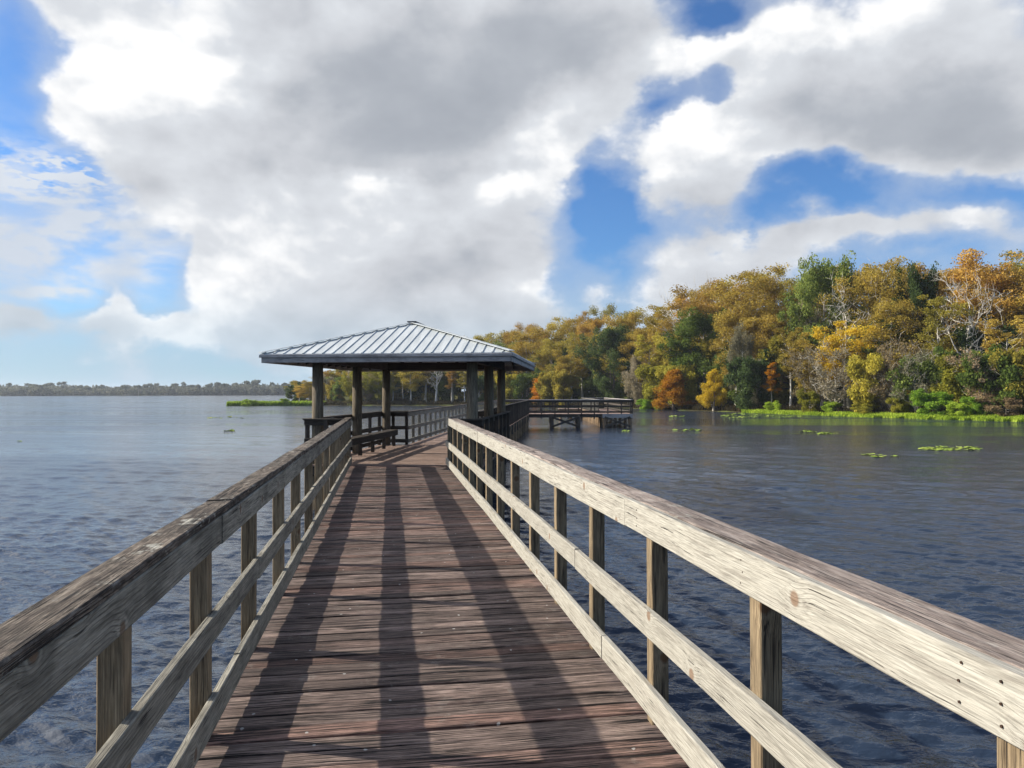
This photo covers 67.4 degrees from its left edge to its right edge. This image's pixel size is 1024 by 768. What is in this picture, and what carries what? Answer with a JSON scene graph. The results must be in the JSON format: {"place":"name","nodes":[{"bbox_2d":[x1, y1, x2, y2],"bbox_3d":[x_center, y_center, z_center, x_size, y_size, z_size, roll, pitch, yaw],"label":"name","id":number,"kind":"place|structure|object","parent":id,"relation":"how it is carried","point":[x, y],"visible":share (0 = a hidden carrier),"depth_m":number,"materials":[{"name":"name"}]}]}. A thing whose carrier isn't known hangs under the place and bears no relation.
{"place":"outdoors","nodes":[
{"label":"outdoors","id":0,"kind":"place"},
{"bbox_2d":[1,394,841,412],"bbox_3d":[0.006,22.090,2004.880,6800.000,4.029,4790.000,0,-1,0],"label":"ground","id":1,"kind":"structure","parent":0,"point":[347,400],"depth_m":172.67,"materials":[{"name":"plant"}]},
{"bbox_2d":[0,379,298,395],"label":"distant woods","id":2,"kind":"object","parent":1,"relation":"on","point":[254,387],"visible":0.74,"depth_m":725.12,"materials":[{"name":"green plant"}]},
{"bbox_2d":[226,400,325,405],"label":"reeds","id":3,"kind":"object","parent":1,"relation":"on","point":[274,403],"visible":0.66,"depth_m":161.30,"materials":[{"name":"green plant"}]},
{"bbox_2d":[284,382,305,401],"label":"shrub","id":4,"kind":"object","parent":1,"relation":"on","point":[289,392],"visible":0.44,"depth_m":179.20,"materials":[{"name":"green plant"}]},
{"bbox_2d":[329,380,346,402],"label":"shrub","id":5,"kind":"object","parent":1,"relation":"on","point":[334,390],"visible":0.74,"depth_m":167.73,"materials":[{"name":"green plant"}]},
{"bbox_2d":[339,371,366,401],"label":"oak tree","id":6,"kind":"object","parent":1,"relation":"on","point":[346,385],"visible":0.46,"depth_m":165.02,"materials":[{"name":"plant"}]},
{"bbox_2d":[362,372,395,401],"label":"oak tree","id":7,"kind":"object","parent":1,"relation":"on","point":[376,387],"visible":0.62,"depth_m":163.00,"materials":[{"name":"green plant"}]},
{"bbox_2d":[396,371,425,399],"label":"cypress tree","id":8,"kind":"object","parent":1,"relation":"on","point":[406,375],"visible":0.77,"depth_m":162.34,"materials":[{"name":"yellow plant"}]},
{"bbox_2d":[391,371,430,400],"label":"shrub","id":9,"kind":"object","parent":1,"relation":"on","point":[417,393],"visible":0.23,"depth_m":170.61,"materials":[{"name":"green plant"}]},
{"bbox_2d":[400,372,446,401],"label":"shrub","id":10,"kind":"object","parent":1,"relation":"on","point":[430,395],"visible":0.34,"depth_m":168.37,"materials":[{"name":"green plant"}]},
{"bbox_2d":[429,371,462,400],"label":"shrub","id":11,"kind":"object","parent":1,"relation":"on","point":[444,393],"visible":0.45,"depth_m":167.28,"materials":[{"name":"green plant"}]},
{"bbox_2d":[495,374,523,404],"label":"cypress tree","id":12,"kind":"object","parent":1,"relation":"on","point":[509,391],"visible":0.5,"depth_m":153.45,"materials":[{"name":"green plant"}]},
{"bbox_2d":[509,368,543,403],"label":"shrub","id":13,"kind":"object","parent":1,"relation":"on","point":[524,381],"visible":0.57,"depth_m":152.15,"materials":[{"name":"green plant"}]},
{"bbox_2d":[506,326,549,398],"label":"cypress tree","id":14,"kind":"object","parent":1,"relation":"on","point":[519,347],"visible":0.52,"depth_m":158.22,"materials":[{"name":"yellow plant"}]},
{"bbox_2d":[534,371,555,404],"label":"shrub","id":15,"kind":"object","parent":1,"relation":"on","point":[543,387],"visible":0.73,"depth_m":146.60,"materials":[{"name":"green plant"}]},
{"bbox_2d":[526,338,566,373],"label":"cypress tree","id":16,"kind":"object","parent":1,"relation":"on","point":[547,346],"visible":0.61,"depth_m":152.39,"materials":[{"name":"yellow plant"}]},
{"bbox_2d":[550,368,574,404],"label":"shrub","id":17,"kind":"object","parent":1,"relation":"on","point":[561,390],"visible":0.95,"depth_m":143.84,"materials":[{"name":"green plant"}]},
{"bbox_2d":[541,319,583,364],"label":"cypress tree","id":18,"kind":"object","parent":1,"relation":"on","point":[566,327],"visible":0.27,"depth_m":158.92,"materials":[{"name":"yellow plant"}]},
{"bbox_2d":[551,345,588,402],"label":"cypress tree","id":19,"kind":"object","parent":1,"relation":"on","point":[562,364],"visible":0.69,"depth_m":144.73,"materials":[{"name":"yellow plant"}]},
{"bbox_2d":[563,332,597,397],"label":"cypress tree","id":20,"kind":"object","parent":1,"relation":"on","point":[569,341],"visible":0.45,"depth_m":147.84,"materials":[{"name":"yellow plant"}]},
{"bbox_2d":[571,354,598,398],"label":"shrub","id":21,"kind":"object","parent":1,"relation":"on","point":[588,394],"visible":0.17,"depth_m":149.49,"materials":[{"name":"green plant"}]},
{"bbox_2d":[575,314,607,392],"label":"cypress tree","id":22,"kind":"object","parent":1,"relation":"on","point":[593,325],"visible":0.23,"depth_m":152.07,"materials":[{"name":"yellow plant"}]},
{"bbox_2d":[584,352,615,397],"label":"shrub","id":23,"kind":"object","parent":1,"relation":"on","point":[601,393],"visible":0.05,"depth_m":144.59,"materials":[{"name":"green plant"}]},
{"bbox_2d":[582,302,620,343],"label":"cypress tree","id":24,"kind":"object","parent":1,"relation":"on","point":[610,309],"visible":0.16,"depth_m":158.76,"materials":[{"name":"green plant"}]},
{"bbox_2d":[570,323,642,398],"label":"oak tree","id":25,"kind":"object","parent":1,"relation":"on","point":[609,339],"visible":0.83,"depth_m":134.57,"materials":[{"name":"green plant"}]},
{"bbox_2d":[602,310,640,394],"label":"cypress tree","id":26,"kind":"object","parent":1,"relation":"on","point":[630,319],"visible":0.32,"depth_m":143.14,"materials":[{"name":"yellow plant"}]},
{"bbox_2d":[613,323,656,389],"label":"cypress tree","id":27,"kind":"object","parent":1,"relation":"on","point":[631,337],"visible":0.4,"depth_m":131.32,"materials":[{"name":"yellow plant"}]},
{"bbox_2d":[621,354,651,406],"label":"mossy tree","id":28,"kind":"object","parent":1,"relation":"on","point":[631,379],"visible":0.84,"depth_m":126.12,"materials":[{"name":"grey plant"}]},
{"bbox_2d":[634,332,666,366],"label":"cypress tree","id":29,"kind":"object","parent":1,"relation":"on","point":[637,354],"visible":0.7,"depth_m":125.57,"materials":[{"name":"yellow plant"}]},
{"bbox_2d":[634,365,668,408],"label":"shrub","id":30,"kind":"object","parent":1,"relation":"on","point":[648,393],"visible":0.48,"depth_m":120.80,"materials":[{"name":"green plant"}]},
{"bbox_2d":[631,305,677,334],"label":"cypress tree","id":31,"kind":"object","parent":1,"relation":"on","point":[639,312],"visible":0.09,"depth_m":144.14,"materials":[{"name":"yellow plant"}]},
{"bbox_2d":[641,307,676,359],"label":"cypress tree","id":32,"kind":"object","parent":1,"relation":"on","point":[650,319],"visible":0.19,"depth_m":133.35,"materials":[{"name":"yellow plant"}]},
{"bbox_2d":[645,312,679,364],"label":"cypress tree","id":33,"kind":"object","parent":1,"relation":"on","point":[667,325],"visible":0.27,"depth_m":127.22,"materials":[{"name":"yellow plant"}]},
{"bbox_2d":[302,398,1023,415],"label":"undergrowth","id":34,"kind":"object","parent":1,"relation":"on","point":[695,406],"visible":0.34,"depth_m":113.43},
{"bbox_2d":[651,369,693,409],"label":"cypress tree","id":35,"kind":"object","parent":1,"relation":"on","point":[673,379],"visible":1,"depth_m":114.11,"materials":[{"name":"orange plant"}]},
{"bbox_2d":[654,365,699,406],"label":"shrub","id":36,"kind":"object","parent":1,"relation":"on","point":[690,385],"visible":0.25,"depth_m":115.59,"materials":[{"name":"green plant"}]},
{"bbox_2d":[655,332,723,405],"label":"cypress tree","id":37,"kind":"object","parent":1,"relation":"on","point":[704,346],"visible":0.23,"depth_m":116.98,"materials":[{"name":"green plant"}]},
{"bbox_2d":[659,284,727,385],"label":"cypress tree","id":38,"kind":"object","parent":1,"relation":"on","point":[681,293],"visible":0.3,"depth_m":122.51,"materials":[{"name":"yellow plant"}]},
{"bbox_2d":[656,305,732,403],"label":"oak tree","id":39,"kind":"object","parent":1,"relation":"on","point":[693,325],"visible":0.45,"depth_m":117.89,"materials":[{"name":"green plant"}]},
{"bbox_2d":[696,368,728,410],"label":"cypress tree","id":40,"kind":"object","parent":1,"relation":"on","point":[714,384],"visible":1,"depth_m":106.98,"materials":[{"name":"yellow plant"}]},
{"bbox_2d":[695,279,748,335],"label":"cypress tree","id":41,"kind":"object","parent":1,"relation":"on","point":[703,296],"visible":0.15,"depth_m":119.13,"materials":[{"name":"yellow plant"}]},
{"bbox_2d":[691,337,762,404],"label":"cypress tree","id":42,"kind":"object","parent":1,"relation":"on","point":[695,349],"visible":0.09,"depth_m":114.64,"materials":[{"name":"green plant"}]},
{"bbox_2d":[709,308,762,405],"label":"cypress tree","id":43,"kind":"object","parent":1,"relation":"on","point":[723,329],"visible":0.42,"depth_m":109.84,"materials":[{"name":"yellow plant"}]},
{"bbox_2d":[726,321,754,391],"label":"mossy tree","id":44,"kind":"object","parent":1,"relation":"on","point":[737,346],"visible":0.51,"depth_m":105.22,"materials":[{"name":"grey plant"}]},
{"bbox_2d":[707,347,783,400],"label":"oak tree","id":45,"kind":"object","parent":1,"relation":"on","point":[733,394],"visible":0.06,"depth_m":110.49,"materials":[{"name":"green plant"}]},
{"bbox_2d":[703,262,802,352],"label":"cypress tree","id":46,"kind":"object","parent":1,"relation":"on","point":[760,285],"visible":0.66,"depth_m":109.38,"materials":[{"name":"yellow plant"}]},
{"bbox_2d":[723,349,782,410],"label":"shrub","id":47,"kind":"object","parent":1,"relation":"on","point":[743,376],"visible":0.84,"depth_m":100.77,"materials":[{"name":"green plant"}]},
{"bbox_2d":[729,275,785,340],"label":"cypress tree","id":48,"kind":"object","parent":1,"relation":"on","point":[774,297],"visible":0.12,"depth_m":114.25,"materials":[{"name":"yellow plant"}]},
{"bbox_2d":[750,358,770,406],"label":"mossy tree","id":49,"kind":"object","parent":1,"relation":"on","point":[754,399],"visible":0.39,"depth_m":100.94,"materials":[{"name":"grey plant"}]},
{"bbox_2d":[761,362,782,401],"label":"cypress tree","id":50,"kind":"object","parent":1,"relation":"on","point":[771,382],"visible":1,"depth_m":98.43,"materials":[{"name":"brown plant"}]},
{"bbox_2d":[749,310,795,387],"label":"cypress tree","id":51,"kind":"object","parent":1,"relation":"on","point":[772,319],"visible":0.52,"depth_m":105.34,"materials":[{"name":"yellow plant"}]},
{"bbox_2d":[756,269,798,310],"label":"cypress tree","id":52,"kind":"object","parent":1,"relation":"on","point":[791,282],"visible":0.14,"depth_m":119.60,"materials":[{"name":"yellow plant"}]},
{"bbox_2d":[755,332,818,405],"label":"cypress tree","id":53,"kind":"object","parent":1,"relation":"on","point":[783,395],"visible":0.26,"depth_m":102.97,"materials":[{"name":"green plant"}]},
{"bbox_2d":[770,324,804,406],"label":"cypress tree","id":54,"kind":"object","parent":1,"relation":"on","point":[790,338],"visible":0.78,"depth_m":97.52,"materials":[{"name":"yellow plant"}]},
{"bbox_2d":[763,284,826,331],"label":"cypress tree","id":55,"kind":"object","parent":1,"relation":"on","point":[782,300],"visible":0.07,"depth_m":107.79,"materials":[{"name":"yellow plant"}]},
{"bbox_2d":[781,345,826,408],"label":"shrub","id":56,"kind":"object","parent":1,"relation":"on","point":[800,373],"visible":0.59,"depth_m":92.93,"materials":[{"name":"grey plant"}]},
{"bbox_2d":[798,360,811,391],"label":"cypress tree","id":57,"kind":"object","parent":1,"relation":"on","point":[805,372],"visible":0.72,"depth_m":92.82,"materials":[{"name":"yellow plant"}]},
{"bbox_2d":[785,332,829,399],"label":"cypress tree","id":58,"kind":"object","parent":1,"relation":"on","point":[799,342],"visible":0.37,"depth_m":95.41,"materials":[{"name":"yellow plant"}]},
{"bbox_2d":[796,388,819,412],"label":"shrub","id":59,"kind":"object","parent":1,"relation":"on","point":[813,397],"visible":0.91,"depth_m":90.48,"materials":[{"name":"green plant"}]},
{"bbox_2d":[794,298,832,382],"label":"mossy tree","id":60,"kind":"object","parent":1,"relation":"on","point":[818,315],"visible":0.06,"depth_m":100.25,"materials":[{"name":"plant"}]},
{"bbox_2d":[776,250,862,407],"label":"oak tree","id":61,"kind":"object","parent":1,"relation":"on","point":[809,281],"visible":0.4,"depth_m":99.46,"materials":[{"name":"green plant"}]},
{"bbox_2d":[797,337,855,407],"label":"shrub","id":62,"kind":"object","parent":1,"relation":"on","point":[825,387],"visible":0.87,"depth_m":88.80,"materials":[{"name":"grey plant"}]},
{"bbox_2d":[821,401,842,412],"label":"shrub","id":63,"kind":"object","parent":1,"relation":"on","point":[830,404],"visible":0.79,"depth_m":88.38,"materials":[{"name":"green plant"}]},
{"bbox_2d":[813,268,864,404],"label":"cypress tree","id":64,"kind":"object","parent":1,"relation":"on","point":[856,303],"visible":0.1,"depth_m":100.31,"materials":[{"name":"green plant"}]},
{"bbox_2d":[820,277,869,406],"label":"bare tree","id":65,"kind":"object","parent":1,"relation":"on","point":[849,402],"visible":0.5,"depth_m":94.14,"materials":[{"name":"grey plant"}]},
{"bbox_2d":[808,320,884,407],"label":"cypress tree","id":66,"kind":"object","parent":1,"relation":"on","point":[834,343],"visible":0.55,"depth_m":90.71,"materials":[{"name":"yellow plant"}]},
{"bbox_2d":[850,401,880,413],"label":"shrub","id":67,"kind":"object","parent":1,"relation":"on","point":[866,408],"visible":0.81,"depth_m":83.25,"materials":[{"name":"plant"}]},
{"bbox_2d":[844,352,888,411],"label":"tree","id":68,"kind":"object","parent":1,"relation":"on","point":[859,393],"visible":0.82,"depth_m":83.68,"materials":[{"name":"yellow plant"}]},
{"bbox_2d":[813,255,928,330],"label":"cypress tree","id":69,"kind":"object","parent":1,"relation":"on","point":[873,277],"visible":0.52,"depth_m":94.04,"materials":[{"name":"yellow plant"}]},
{"bbox_2d":[846,327,899,406],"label":"cypress tree","id":70,"kind":"object","parent":1,"relation":"on","point":[863,350],"visible":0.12,"depth_m":90.86,"materials":[{"name":"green plant"}]},
{"bbox_2d":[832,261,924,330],"bbox_3d":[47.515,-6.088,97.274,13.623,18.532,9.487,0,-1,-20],"label":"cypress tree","id":71,"kind":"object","parent":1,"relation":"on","point":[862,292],"visible":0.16,"depth_m":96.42,"materials":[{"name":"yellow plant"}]},
{"bbox_2d":[867,362,899,409],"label":"shrub","id":72,"kind":"object","parent":1,"relation":"on","point":[892,366],"visible":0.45,"depth_m":82.59,"materials":[{"name":"green plant"}]},
{"bbox_2d":[851,296,935,408],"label":"cypress tree","id":73,"kind":"object","parent":1,"relation":"on","point":[887,312],"visible":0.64,"depth_m":87.77,"materials":[{"name":"yellow plant"}]},
{"bbox_2d":[885,398,910,413],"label":"shrub","id":74,"kind":"object","parent":1,"relation":"on","point":[903,406],"visible":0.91,"depth_m":80.33,"materials":[{"name":"green plant"}]},
{"bbox_2d":[868,338,933,399],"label":"shrub","id":75,"kind":"object","parent":1,"relation":"on","point":[884,351],"visible":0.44,"depth_m":82.47,"materials":[{"name":"grey plant"}]},
{"bbox_2d":[889,343,938,411],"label":"shrub","id":76,"kind":"object","parent":1,"relation":"on","point":[903,371],"visible":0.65,"depth_m":79.46,"materials":[{"name":"green plant"}]},
{"bbox_2d":[890,260,940,346],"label":"evergreen tree","id":77,"kind":"object","parent":1,"relation":"on","point":[916,286],"visible":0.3,"depth_m":90.65,"materials":[{"name":"green plant"}]},
{"bbox_2d":[885,345,958,410],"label":"shrub","id":78,"kind":"object","parent":1,"relation":"on","point":[929,370],"visible":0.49,"depth_m":79.87,"materials":[{"name":"green plant"}]},
{"bbox_2d":[893,319,954,380],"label":"tree","id":79,"kind":"object","parent":1,"relation":"on","point":[909,336],"visible":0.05,"depth_m":89.11,"materials":[{"name":"green plant"}]},
{"bbox_2d":[909,388,954,415],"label":"shrub","id":80,"kind":"object","parent":1,"relation":"on","point":[936,400],"visible":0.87,"depth_m":76.80,"materials":[{"name":"green plant"}]},
{"bbox_2d":[906,263,976,333],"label":"cypress tree","id":81,"kind":"object","parent":1,"relation":"on","point":[941,284],"visible":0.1,"depth_m":93.63,"materials":[{"name":"orange plant"}]},
{"bbox_2d":[912,295,976,358],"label":"cypress tree","id":82,"kind":"object","parent":1,"relation":"on","point":[932,314],"visible":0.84,"depth_m":82.74,"materials":[{"name":"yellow plant"}]},
{"bbox_2d":[927,352,984,409],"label":"shrub","id":83,"kind":"object","parent":1,"relation":"on","point":[950,384],"visible":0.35,"depth_m":76.93,"materials":[{"name":"yellow plant"}]},
{"bbox_2d":[944,401,979,416],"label":"shrub","id":84,"kind":"object","parent":1,"relation":"on","point":[960,410],"visible":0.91,"depth_m":74.12,"materials":[{"name":"green plant"}]},
{"bbox_2d":[929,261,1009,356],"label":"bare tree","id":85,"kind":"object","parent":1,"relation":"on","point":[969,318],"visible":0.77,"depth_m":83.05,"materials":[{"name":"grey plant"}]},
{"bbox_2d":[960,396,991,415],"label":"shrub","id":86,"kind":"object","parent":1,"relation":"on","point":[977,408],"visible":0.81,"depth_m":73.35,"materials":[{"name":"green plant"}]},
{"bbox_2d":[938,248,1023,341],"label":"cypress tree","id":87,"kind":"object","parent":1,"relation":"on","point":[995,278],"visible":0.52,"depth_m":86.68,"materials":[{"name":"orange plant"}]},
{"bbox_2d":[943,345,1018,408],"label":"shrub","id":88,"kind":"object","parent":1,"relation":"on","point":[977,364],"visible":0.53,"depth_m":73.28,"materials":[{"name":"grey plant"}]},
{"bbox_2d":[943,265,1023,334],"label":"cypress tree","id":89,"kind":"object","parent":1,"relation":"on","point":[1003,314],"visible":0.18,"depth_m":86.82,"materials":[{"name":"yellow plant"}]},
{"bbox_2d":[951,315,1021,409],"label":"tree","id":90,"kind":"object","parent":1,"relation":"on","point":[961,336],"visible":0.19,"depth_m":83.50,"materials":[{"name":"green plant"}]},
{"bbox_2d":[954,343,1023,414],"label":"shrub","id":91,"kind":"object","parent":1,"relation":"on","point":[970,376],"visible":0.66,"depth_m":72.92,"materials":[{"name":"green plant"}]},
{"bbox_2d":[979,394,1023,416],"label":"shrub","id":92,"kind":"object","parent":1,"relation":"on","point":[1013,405],"visible":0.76,"depth_m":71.23,"materials":[{"name":"brown plant"}]},
{"bbox_2d":[980,315,1023,409],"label":"cypress tree","id":93,"kind":"object","parent":1,"relation":"on","point":[998,333],"visible":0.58,"depth_m":75.82,"materials":[{"name":"yellow plant"}]},
{"bbox_2d":[987,348,1023,411],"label":"shrub","id":94,"kind":"object","parent":1,"relation":"on","point":[1017,359],"visible":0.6,"depth_m":71.64,"materials":[{"name":"yellow plant"}]},
{"bbox_2d":[998,261,1023,328],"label":"cypress tree","id":95,"kind":"object","parent":1,"relation":"on","point":[1020,302],"visible":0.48,"depth_m":85.76,"materials":[{"name":"yellow plant"}]},
{"bbox_2d":[998,249,1023,293],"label":"cypress tree","id":96,"kind":"object","parent":1,"relation":"on","point":[1015,263],"visible":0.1,"depth_m":98.30,"materials":[{"name":"orange plant"}]},
{"bbox_2d":[0,395,1023,767],"bbox_3d":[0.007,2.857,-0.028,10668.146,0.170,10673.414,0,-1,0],"label":"water","id":97,"kind":"structure","parent":0,"point":[88,483],"depth_m":16.99,"materials":[{"name":"blue liquid"}]},
{"bbox_2d":[259,321,535,509],"bbox_3d":[-2.568,1.448,21.751,6.042,6.243,8.302,0,-1,5],"label":"gazebo","id":98,"kind":"object","parent":97,"relation":"in","point":[415,346],"visible":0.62,"depth_m":19.09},
{"bbox_2d":[351,429,397,455],"bbox_3d":[-4.095,1.705,22.222,0.312,0.520,5.400,0,-1,5],"label":"bench","id":99,"kind":"object","parent":98,"relation":"on","point":[383,435],"visible":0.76,"depth_m":22.19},
{"bbox_2d":[408,400,528,444],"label":"walkway","id":100,"kind":"structure","parent":97,"relation":"in","point":[519,419],"depth_m":33.45,"materials":[{"name":"grey wood"}]},
{"bbox_2d":[0,417,1023,767],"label":"boardwalk","id":101,"kind":"structure","parent":97,"relation":"in","point":[422,617],"depth_m":4.09,"materials":[{"name":"brown wood"}]},
{"bbox_2d":[505,398,632,427],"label":"pier","id":102,"kind":"structure","parent":97,"relation":"in","point":[588,411],"depth_m":59.95,"materials":[{"name":"grey wood"}]},
{"bbox_2d":[0,0,1023,391],"label":"sky","id":103,"kind":"structure","parent":0,"point":[191,190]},
{"bbox_2d":[741,408,1023,421],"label":"grass","id":104,"kind":"structure","parent":0,"point":[983,417],"depth_m":79.29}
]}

